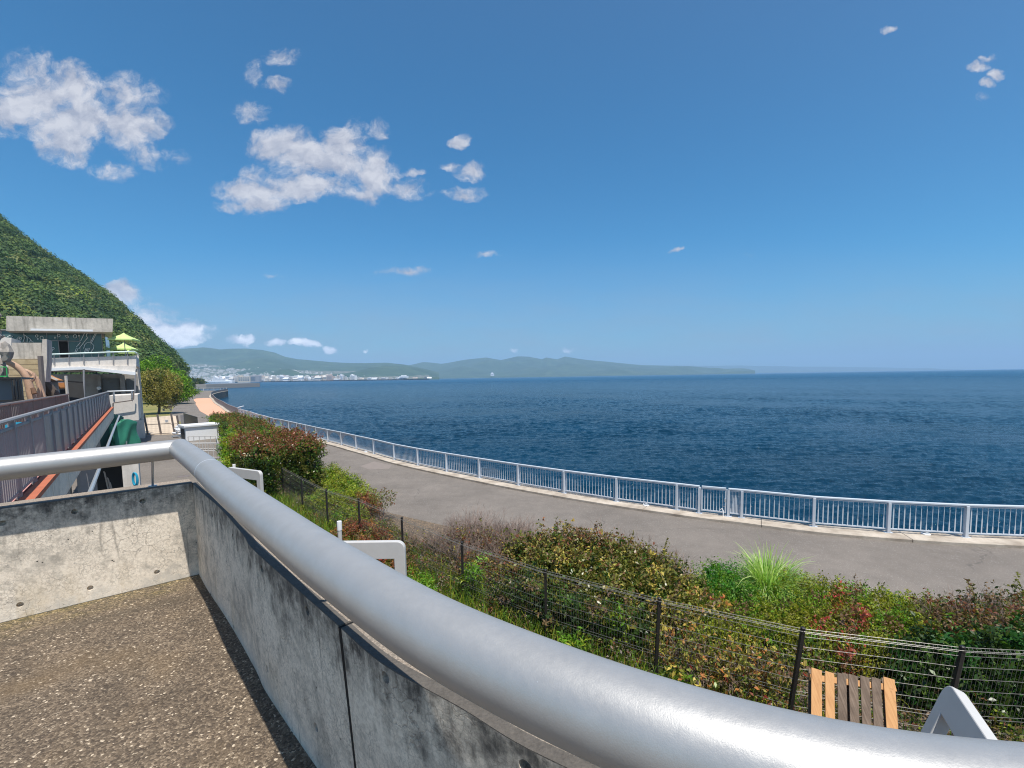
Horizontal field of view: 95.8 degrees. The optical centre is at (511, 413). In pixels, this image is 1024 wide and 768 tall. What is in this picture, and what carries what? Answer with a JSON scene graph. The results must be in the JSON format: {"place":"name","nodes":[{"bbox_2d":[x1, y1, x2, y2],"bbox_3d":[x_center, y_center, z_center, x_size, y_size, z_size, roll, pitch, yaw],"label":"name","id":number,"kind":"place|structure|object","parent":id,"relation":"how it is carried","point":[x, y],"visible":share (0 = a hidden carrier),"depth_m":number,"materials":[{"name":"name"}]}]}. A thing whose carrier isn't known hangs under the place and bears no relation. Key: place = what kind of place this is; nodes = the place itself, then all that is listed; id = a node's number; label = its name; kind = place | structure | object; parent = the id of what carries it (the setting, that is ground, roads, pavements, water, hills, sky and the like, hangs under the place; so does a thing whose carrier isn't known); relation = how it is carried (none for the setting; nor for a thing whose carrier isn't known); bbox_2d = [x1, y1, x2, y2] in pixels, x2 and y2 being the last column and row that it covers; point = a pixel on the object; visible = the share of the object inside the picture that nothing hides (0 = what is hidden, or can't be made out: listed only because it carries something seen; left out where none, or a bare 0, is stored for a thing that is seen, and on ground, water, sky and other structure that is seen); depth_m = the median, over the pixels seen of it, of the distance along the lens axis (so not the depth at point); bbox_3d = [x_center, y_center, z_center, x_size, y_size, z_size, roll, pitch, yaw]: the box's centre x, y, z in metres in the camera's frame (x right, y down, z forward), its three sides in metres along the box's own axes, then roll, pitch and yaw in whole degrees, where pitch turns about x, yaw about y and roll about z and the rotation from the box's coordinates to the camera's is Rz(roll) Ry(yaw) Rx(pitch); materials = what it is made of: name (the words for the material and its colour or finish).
{"place":"outdoors","nodes":[
{"label":"outdoors","id":0,"kind":"place"},
{"bbox_2d":[0,337,20,376],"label":"side wall","id":1,"kind":"structure","parent":0,"point":[10,341],"depth_m":28.84,"materials":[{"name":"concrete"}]},
{"bbox_2d":[51,375,83,405],"bbox_3d":[-32.236,0.311,33.787,1.938,6.301,3.111,-4,6,-37],"label":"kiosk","id":2,"kind":"object","parent":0,"point":[75,390],"visible":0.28,"depth_m":33.30,"materials":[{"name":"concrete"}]},
{"bbox_2d":[144,415,176,434],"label":"pale paving","id":3,"kind":"structure","parent":0,"point":[155,430],"depth_m":60.09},
{"bbox_2d":[144,413,178,434],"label":"wire gate","id":4,"kind":"structure","parent":3,"relation":"on","point":[159,426],"depth_m":49.67,"materials":[{"name":"brown paint"}]},
{"bbox_2d":[143,398,180,423],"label":"lawn","id":5,"kind":"structure","parent":0,"point":[150,410],"depth_m":91.78,"materials":[{"name":"plant"}]},
{"bbox_2d":[139,353,179,392],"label":"leafy tree","id":6,"kind":"object","parent":5,"relation":"on","point":[146,364],"visible":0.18,"depth_m":119.87,"materials":[{"name":"green plant"}]},
{"bbox_2d":[140,366,184,413],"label":"lawn tree","id":7,"kind":"object","parent":5,"relation":"on","point":[159,387],"visible":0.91,"depth_m":80.90,"materials":[{"name":"green plant"}]},
{"bbox_2d":[171,426,180,437],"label":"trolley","id":8,"kind":"object","parent":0,"point":[177,428],"visible":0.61,"depth_m":46.95,"materials":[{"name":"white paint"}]},
{"bbox_2d":[194,398,227,415],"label":"salmon path","id":9,"kind":"structure","parent":0,"point":[207,406],"depth_m":103.84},
{"bbox_2d":[175,347,438,382],"bbox_3d":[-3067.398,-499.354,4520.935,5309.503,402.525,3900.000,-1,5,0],"label":"mountains","id":10,"kind":"structure","parent":0,"point":[252,360],"depth_m":4301.47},
{"bbox_2d":[187,364,428,380],"bbox_3d":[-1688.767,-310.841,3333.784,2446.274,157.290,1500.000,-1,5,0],"label":"town ground","id":11,"kind":"structure","parent":0,"point":[319,372],"depth_m":3620.83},
{"bbox_2d":[251,375,261,381],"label":"office block","id":12,"kind":"structure","parent":11,"relation":"on","point":[258,378],"depth_m":2574.02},
{"bbox_2d":[188,365,377,380],"bbox_3d":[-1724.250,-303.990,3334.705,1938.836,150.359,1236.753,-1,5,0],"label":"distant houses","id":13,"kind":"structure","parent":11,"relation":"on","point":[202,374],"depth_m":3352.30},
{"bbox_2d":[271,369,300,374],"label":"wooded knoll","id":14,"kind":"structure","parent":11,"relation":"on","point":[287,371],"depth_m":3108.20,"materials":[{"name":"plant"}]},
{"bbox_2d":[314,376,321,380],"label":"town building","id":15,"kind":"structure","parent":11,"relation":"on","point":[318,378],"depth_m":2593.62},
{"bbox_2d":[326,374,332,380],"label":"town building","id":16,"kind":"structure","parent":11,"relation":"on","point":[329,377],"depth_m":2598.29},
{"bbox_2d":[350,374,356,379],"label":"town building","id":17,"kind":"structure","parent":11,"relation":"on","point":[353,377],"depth_m":2634.07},
{"bbox_2d":[0,0,1023,369],"label":"sky","id":18,"kind":"structure","parent":0,"point":[797,183],"materials":[{"name":"blue"}]},
{"bbox_2d":[72,391,1023,611],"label":"ground","id":19,"kind":"structure","parent":0,"point":[915,568],"depth_m":16.12,"materials":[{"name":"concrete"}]},
{"bbox_2d":[0,366,7,376],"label":"green frame","id":20,"kind":"object","parent":19,"relation":"on","point":[5,373],"visible":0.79,"depth_m":21.71,"materials":[{"name":"green metal"}]},
{"bbox_2d":[0,314,13,429],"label":"rock tower","id":21,"kind":"structure","parent":19,"relation":"on","point":[6,352],"depth_m":21.82,"materials":[{"name":"stone"}]},
{"bbox_2d":[0,377,33,418],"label":"cage","id":22,"kind":"object","parent":19,"relation":"on","point":[11,389],"visible":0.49,"depth_m":20.61,"materials":[{"name":"black paint"}]},
{"bbox_2d":[6,361,45,399],"bbox_3d":[-24.892,-1.357,23.459,1.635,2.930,1.379,-3,5,-25],"label":"climbing log","id":23,"kind":"object","parent":22,"relation":"on","point":[31,391],"visible":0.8,"depth_m":23.27,"materials":[{"name":"brown wood"}]},
{"bbox_2d":[8,339,51,399],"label":"stair wall","id":24,"kind":"structure","parent":19,"relation":"on","point":[25,355],"depth_m":27.86,"materials":[{"name":"concrete"}]},
{"bbox_2d":[45,382,60,395],"bbox_3d":[-29.372,-1.161,29.643,1.264,2.115,0.597,-4,6,-37],"label":"dark trunk","id":25,"kind":"object","parent":24,"relation":"attached to","point":[51,390],"visible":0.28,"depth_m":29.40,"materials":[{"name":"black plant"}]},
{"bbox_2d":[37,356,45,394],"bbox_3d":[-25.895,0.424,25.679,0.253,7.149,0.212,-1,5,0],"label":"timber post","id":26,"kind":"object","parent":19,"relation":"on","point":[41,369],"visible":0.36,"depth_m":25.45,"materials":[{"name":"brown paint"}]},
{"bbox_2d":[12,407,113,501],"bbox_3d":[-17.616,2.479,18.456,1.710,3.920,36.310,-5,6,-39],"label":"footbridge","id":27,"kind":"object","parent":19,"relation":"on","point":[51,485],"visible":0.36,"depth_m":12.06,"materials":[{"name":"orange metal"}]},
{"bbox_2d":[0,393,68,428],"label":"railing","id":28,"kind":"object","parent":27,"relation":"on","point":[28,405],"visible":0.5,"depth_m":17.39,"materials":[{"name":"metal"}]},
{"bbox_2d":[0,391,109,502],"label":"bridge railing","id":29,"kind":"object","parent":27,"relation":"on","point":[64,428],"visible":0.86,"depth_m":10.42,"materials":[{"name":"grey metal"}]},
{"bbox_2d":[88,415,119,491],"bbox_3d":[-16.768,1.307,19.224,0.114,0.650,33.660,-5,6,-39],"label":"pipe run","id":30,"kind":"object","parent":27,"relation":"attached to","point":[93,482],"visible":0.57,"depth_m":13.81,"materials":[{"name":"metal"}]},
{"bbox_2d":[0,316,144,437],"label":"cafe building","id":31,"kind":"structure","parent":19,"relation":"on","point":[69,335],"depth_m":41.85,"materials":[{"name":"concrete"}]},
{"bbox_2d":[1,329,103,357],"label":"window frame","id":32,"kind":"structure","parent":31,"relation":"in","point":[1,329],"depth_m":42.41,"materials":[{"name":"grey paint"}]},
{"bbox_2d":[59,341,68,357],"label":"open door","id":33,"kind":"structure","parent":31,"relation":"in","point":[63,345],"depth_m":42.72,"materials":[{"name":"black"}]},
{"bbox_2d":[52,351,138,364],"bbox_3d":[-37.121,-4.879,41.454,5.780,1.245,5.065,-4,6,-37],"label":"balcony railing","id":34,"kind":"object","parent":31,"relation":"on","point":[83,353],"visible":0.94,"depth_m":39.19,"materials":[{"name":"grey metal"}]},
{"bbox_2d":[107,333,139,355],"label":"parasol","id":35,"kind":"object","parent":31,"relation":"on","point":[123,337],"visible":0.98,"depth_m":44.04,"materials":[{"name":"fabric"}]},
{"bbox_2d":[110,343,138,355],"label":"parasol","id":36,"kind":"object","parent":31,"relation":"on","point":[122,348],"visible":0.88,"depth_m":47.96,"materials":[{"name":"fabric"}]},
{"bbox_2d":[115,350,141,355],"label":"parasol","id":37,"kind":"object","parent":31,"relation":"on","point":[128,353],"visible":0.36,"depth_m":46.62,"materials":[{"name":"fabric"}]},
{"bbox_2d":[79,464,140,492],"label":"store wall","id":38,"kind":"structure","parent":19,"relation":"on","point":[114,477],"depth_m":17.77,"materials":[{"name":"concrete"}]},
{"bbox_2d":[79,469,97,492],"bbox_3d":[-15.540,3.168,17.063,0.443,2.700,0.200,-4,6,-37],"label":"grey door","id":39,"kind":"structure","parent":38,"relation":"in","point":[86,476],"depth_m":16.90,"materials":[{"name":"metal"}]},
{"bbox_2d":[132,472,138,485],"bbox_3d":[-14.224,2.499,17.469,0.244,0.564,0.099,-1,5,0],"label":"rope coil","id":40,"kind":"object","parent":38,"relation":"hanging from","point":[133,479],"visible":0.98,"depth_m":17.46,"materials":[{"name":"blue plastic"}]},
{"bbox_2d":[100,414,123,446],"bbox_3d":[-28.929,1.637,33.007,1.044,3.214,3.038,-1,5,0],"label":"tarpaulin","id":41,"kind":"object","parent":19,"relation":"on","point":[104,439],"visible":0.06,"depth_m":32.56,"materials":[{"name":"green fabric"}]},
{"bbox_2d":[109,390,140,420],"bbox_3d":[-31.258,0.699,37.580,1.788,5.197,4.945,-4,6,-37],"label":"bridge landing","id":42,"kind":"object","parent":19,"relation":"on","point":[126,406],"visible":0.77,"depth_m":35.97,"materials":[{"name":"concrete"}]},
{"bbox_2d":[109,419,140,445],"bbox_3d":[-28.041,1.923,33.740,1.984,2.962,2.491,-1,5,0],"label":"tarpaulin","id":43,"kind":"object","parent":19,"relation":"on","point":[125,432],"visible":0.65,"depth_m":33.47,"materials":[{"name":"fabric"}]},
{"bbox_2d":[148,369,195,403],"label":"leafy tree","id":44,"kind":"object","parent":19,"relation":"on","point":[184,377],"visible":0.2,"depth_m":118.30,"materials":[{"name":"green plant"}]},
{"bbox_2d":[180,413,197,423],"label":"panel fence","id":45,"kind":"object","parent":19,"relation":"on","point":[187,418],"visible":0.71,"depth_m":49.62,"materials":[{"name":"grey paint"}]},
{"bbox_2d":[186,387,201,393],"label":"shrub","id":46,"kind":"object","parent":19,"relation":"on","point":[195,391],"visible":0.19,"depth_m":206.33,"materials":[{"name":"green plant"}]},
{"bbox_2d":[178,422,218,440],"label":"hut","id":47,"kind":"object","parent":19,"relation":"on","point":[202,429],"visible":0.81,"depth_m":44.46,"materials":[{"name":"white paint"}]},
{"bbox_2d":[188,436,219,457],"bbox_3d":[-23.712,2.589,35.783,1.872,1.176,6.734,-4,6,-37],"label":"guard rail","id":48,"kind":"object","parent":19,"relation":"on","point":[207,443],"visible":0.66,"depth_m":37.30,"materials":[{"name":"metal"}]},
{"bbox_2d":[211,389,238,412],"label":"path railing","id":49,"kind":"object","parent":19,"relation":"on","point":[228,406],"visible":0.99,"depth_m":102.94,"materials":[{"name":"grey paint"}]},
{"bbox_2d":[215,430,237,467],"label":"bush","id":50,"kind":"object","parent":19,"relation":"on","point":[223,454],"visible":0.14,"depth_m":25.58,"materials":[{"name":"green plant"}]},
{"bbox_2d":[361,461,391,469],"bbox_3d":[-8.840,3.404,29.869,1.621,0.001,3.205,-5,6,-45],"label":"road patch","id":51,"kind":"object","parent":19,"relation":"on","point":[374,465],"visible":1,"depth_m":29.75,"materials":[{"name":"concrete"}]},
{"bbox_2d":[209,391,1023,548],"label":"kerb","id":52,"kind":"structure","parent":19,"relation":"on","point":[957,539],"depth_m":17.52,"materials":[{"name":"concrete"}]},
{"bbox_2d":[238,409,1023,537],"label":"sea railing","id":53,"kind":"object","parent":52,"relation":"on","point":[965,532],"visible":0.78,"depth_m":18.38,"materials":[{"name":"white metal"}]},
{"bbox_2d":[701,486,726,515],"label":"railing gate","id":54,"kind":"structure","parent":53,"relation":"attached to","point":[714,488],"depth_m":18.08,"materials":[{"name":"white metal"}]},
{"bbox_2d":[409,356,754,378],"bbox_3d":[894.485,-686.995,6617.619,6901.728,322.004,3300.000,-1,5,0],"label":"coastal hills","id":55,"kind":"structure","parent":0,"point":[518,366],"depth_m":6020.87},
{"bbox_2d":[197,369,1023,536],"bbox_3d":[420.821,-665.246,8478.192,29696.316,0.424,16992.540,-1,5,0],"label":"sea","id":56,"kind":"structure","parent":0,"point":[946,436],"depth_m":71.45,"materials":[{"name":"liquid"}]},
{"bbox_2d":[196,383,259,388],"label":"quay","id":57,"kind":"structure","parent":56,"relation":"on","point":[224,385],"depth_m":602.80,"materials":[{"name":"concrete"}]},
{"bbox_2d":[207,379,234,382],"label":"ferry terminal","id":58,"kind":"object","parent":57,"relation":"on","point":[221,381],"visible":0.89,"depth_m":2554.25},
{"bbox_2d":[237,375,250,382],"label":"hotel","id":59,"kind":"structure","parent":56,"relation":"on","point":[243,379],"depth_m":2561.45,"materials":[{"name":"white concrete"}]},
{"bbox_2d":[267,472,1023,740],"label":"garden bed","id":60,"kind":"object","parent":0,"point":[418,523],"visible":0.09,"depth_m":9.08,"materials":[{"name":"green plant"}]},
{"bbox_2d":[201,410,283,456],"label":"clipped hedge","id":61,"kind":"object","parent":60,"relation":"on","point":[231,421],"visible":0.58,"depth_m":38.01,"materials":[{"name":"green plant"}]},
{"bbox_2d":[228,467,263,491],"bbox_3d":[-10.066,3.245,17.526,2.000,2.300,0.120,1,5,27],"label":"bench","id":62,"kind":"object","parent":60,"relation":"on","point":[250,474],"visible":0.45,"depth_m":17.17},
{"bbox_2d":[223,424,330,497],"bbox_3d":[-12.178,2.391,23.834,4.328,3.556,6.849,-4,6,-37],"label":"clipped hedge","id":63,"kind":"object","parent":60,"relation":"on","point":[296,448],"visible":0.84,"depth_m":22.36,"materials":[{"name":"green plant"}]},
{"bbox_2d":[288,462,379,527],"bbox_3d":[-8.189,3.500,21.504,3.586,1.505,10.334,-4,5,-31],"label":"azalea","id":64,"kind":"object","parent":60,"relation":"on","point":[342,483],"visible":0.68,"depth_m":20.11,"materials":[{"name":"green plant"}]},
{"bbox_2d":[337,521,341,539],"bbox_3d":[-4.942,3.871,13.339,0.138,1.547,0.138,-1,5,0],"label":"bollard light","id":65,"kind":"object","parent":60,"relation":"on","point":[339,527],"visible":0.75,"depth_m":13.25,"materials":[{"name":"paint"}]},
{"bbox_2d":[330,489,417,573],"bbox_3d":[-5.095,3.885,15.963,2.359,1.211,8.077,-3,5,-24],"label":"azalea","id":66,"kind":"object","parent":60,"relation":"on","point":[353,528],"visible":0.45,"depth_m":15.55,"materials":[{"name":"green plant"}]},
{"bbox_2d":[344,540,406,575],"bbox_3d":[-3.114,3.763,9.543,1.900,2.300,0.120,-1,5,1],"label":"arch fin","id":67,"kind":"object","parent":60,"relation":"on","point":[395,550],"visible":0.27,"depth_m":9.40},
{"bbox_2d":[368,487,396,518],"bbox_3d":[-5.058,3.569,18.184,1.220,1.391,1.256,-1,5,0],"label":"tree","id":68,"kind":"object","parent":60,"relation":"on","point":[382,498],"visible":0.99,"depth_m":18.17,"materials":[{"name":"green plant"}]},
{"bbox_2d":[396,524,445,557],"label":"sparse shrub","id":69,"kind":"object","parent":60,"relation":"on","point":[421,546],"visible":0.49,"depth_m":14.46,"materials":[{"name":"brown plant"}]},
{"bbox_2d":[408,556,449,590],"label":"weed","id":70,"kind":"object","parent":60,"relation":"on","point":[424,582],"visible":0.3,"depth_m":11.19,"materials":[{"name":"green plant"}]},
{"bbox_2d":[449,553,490,598],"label":"weed","id":71,"kind":"object","parent":60,"relation":"on","point":[466,580],"visible":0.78,"depth_m":11.62,"materials":[{"name":"green plant"}]},
{"bbox_2d":[420,502,552,586],"bbox_3d":[-0.575,3.711,14.014,4.231,1.844,3.551,3,6,43],"label":"bare shrub","id":72,"kind":"object","parent":60,"relation":"on","point":[475,536],"visible":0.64,"depth_m":13.85,"materials":[{"name":"brown plant"}]},
{"bbox_2d":[485,565,661,659],"bbox_3d":[1.100,4.205,10.179,4.162,1.358,1.560,3,6,40],"label":"leafy shrub","id":73,"kind":"object","parent":60,"relation":"on","point":[635,631],"visible":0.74,"depth_m":9.81,"materials":[{"name":"green plant"}]},
{"bbox_2d":[555,626,593,651],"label":"weed","id":74,"kind":"object","parent":60,"relation":"on","point":[577,646],"visible":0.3,"depth_m":9.04,"materials":[{"name":"green plant"}]},
{"bbox_2d":[498,514,711,642],"bbox_3d":[2.291,3.917,11.929,3.738,1.912,5.948,-5,6,-42],"label":"leafy shrub","id":75,"kind":"object","parent":60,"relation":"on","point":[610,562],"visible":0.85,"depth_m":11.54,"materials":[{"name":"green plant"}]},
{"bbox_2d":[595,601,640,654],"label":"weed","id":76,"kind":"object","parent":60,"relation":"on","point":[611,615],"visible":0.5,"depth_m":9.25,"materials":[{"name":"green plant"}]},
{"bbox_2d":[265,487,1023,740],"bbox_3d":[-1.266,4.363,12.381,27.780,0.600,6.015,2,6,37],"label":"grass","id":77,"kind":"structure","parent":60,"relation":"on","point":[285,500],"depth_m":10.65,"materials":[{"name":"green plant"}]},
{"bbox_2d":[281,466,1023,739],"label":"fence","id":78,"kind":"object","parent":60,"relation":"on","point":[958,663],"visible":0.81,"depth_m":8.30,"materials":[{"name":"black metal"}]},
{"bbox_2d":[285,492,1023,741],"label":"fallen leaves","id":79,"kind":"object","parent":60,"relation":"on","point":[760,691],"visible":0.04,"depth_m":7.95,"materials":[{"name":"brown plant"}]},
{"bbox_2d":[289,493,1023,741],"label":"ground cover","id":80,"kind":"object","parent":60,"relation":"on","point":[1020,730],"visible":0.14,"depth_m":8.76,"materials":[{"name":"green plant"}]},
{"bbox_2d":[655,650,699,683],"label":"weed","id":81,"kind":"object","parent":60,"relation":"on","point":[683,676],"visible":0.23,"depth_m":8.14,"materials":[{"name":"green plant"}]},
{"bbox_2d":[647,581,806,707],"bbox_3d":[3.775,4.332,8.838,2.510,1.392,2.844,-1,5,0],"label":"photinia","id":82,"kind":"object","parent":60,"relation":"on","point":[699,661],"visible":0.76,"depth_m":8.16,"materials":[{"name":"green plant"}]},
{"bbox_2d":[691,554,767,614],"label":"round shrub","id":83,"kind":"object","parent":60,"relation":"on","point":[720,577],"visible":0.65,"depth_m":10.87,"materials":[{"name":"green plant"}]},
{"bbox_2d":[721,542,819,614],"bbox_3d":[6.175,3.801,11.035,2.417,1.759,2.495,-1,5,0],"label":"grass tuft","id":84,"kind":"object","parent":60,"relation":"on","point":[758,570],"visible":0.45,"depth_m":10.99,"materials":[{"name":"green plant"}]},
{"bbox_2d":[660,566,975,678],"bbox_3d":[6.237,4.232,9.720,6.336,1.424,3.708,-1,5,0],"label":"azalea","id":85,"kind":"object","parent":60,"relation":"on","point":[888,615],"visible":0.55,"depth_m":9.25,"materials":[{"name":"green plant"}]},
{"bbox_2d":[806,580,875,674],"bbox_3d":[6.502,4.213,9.075,2.228,1.180,1.148,-5,6,-44],"label":"nandina","id":86,"kind":"object","parent":60,"relation":"on","point":[864,614],"visible":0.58,"depth_m":8.92,"materials":[{"name":"green plant"}]},
{"bbox_2d":[808,667,897,728],"bbox_3d":[4.806,4.468,6.540,1.331,1.212,0.983,0,5,15],"label":"bench","id":87,"kind":"object","parent":60,"relation":"on","point":[848,685],"visible":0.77,"depth_m":6.68,"materials":[{"name":"brown wood"}]},
{"bbox_2d":[877,607,1023,730],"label":"camellia","id":88,"kind":"object","parent":60,"relation":"on","point":[998,639],"visible":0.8,"depth_m":7.58,"materials":[{"name":"green plant"}]},
{"bbox_2d":[921,686,997,739],"bbox_3d":[3.830,4.066,4.288,1.030,2.336,1.977,1,5,26],"label":"arch fin","id":89,"kind":"object","parent":60,"relation":"on","point":[955,711],"visible":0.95,"depth_m":4.62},
{"bbox_2d":[896,572,1023,648],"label":"leafy shrub","id":90,"kind":"object","parent":60,"relation":"on","point":[989,610],"visible":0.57,"depth_m":8.83,"materials":[{"name":"green plant"}]},
{"bbox_2d":[655,365,962,372],"bbox_3d":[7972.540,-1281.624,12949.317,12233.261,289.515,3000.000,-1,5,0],"label":"hills","id":91,"kind":"structure","parent":0,"point":[775,369],"depth_m":12481.53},
{"bbox_3d":[-1.920,3.909,-0.776,9.164,3.990,9.644,-1,4,0],"label":"terrace base wall","id":92,"kind":"object","parent":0,"visible":0},
{"bbox_2d":[0,574,316,767],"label":"terrace floor","id":93,"kind":"structure","parent":92,"relation":"on","point":[163,675],"depth_m":2.34,"materials":[{"name":"beige gravel"}]},
{"bbox_2d":[0,479,198,622],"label":"parapet wall","id":94,"kind":"structure","parent":93,"relation":"on","point":[60,551],"depth_m":3.31,"materials":[{"name":"concrete"}]},
{"bbox_2d":[0,439,1023,767],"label":"handrail","id":95,"kind":"object","parent":94,"relation":"on","point":[598,711],"visible":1,"depth_m":0.75,"materials":[{"name":"silver metal"}]},
{"bbox_2d":[192,482,353,767],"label":"parapet wall","id":96,"kind":"structure","parent":93,"relation":"on","point":[285,622],"depth_m":2.01,"materials":[{"name":"concrete"}]},
{"bbox_2d":[338,622,355,767],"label":"joint filler","id":97,"kind":"object","parent":96,"relation":"attached to","point":[344,670],"visible":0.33,"depth_m":1.53,"materials":[{"name":"black"}]},
{"bbox_2d":[341,623,599,767],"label":"parapet wall","id":98,"kind":"structure","parent":93,"relation":"on","point":[404,714],"depth_m":1.24,"materials":[{"name":"concrete"}]},
{"bbox_3d":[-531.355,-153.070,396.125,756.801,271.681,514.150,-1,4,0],"label":"hill","id":99,"kind":"structure","parent":0,"visible":0},
{"bbox_2d":[0,213,195,388],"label":"hill forest","id":100,"kind":"object","parent":99,"relation":"on","point":[30,270],"visible":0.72,"depth_m":266.28,"materials":[{"name":"green plant"}]}
]}

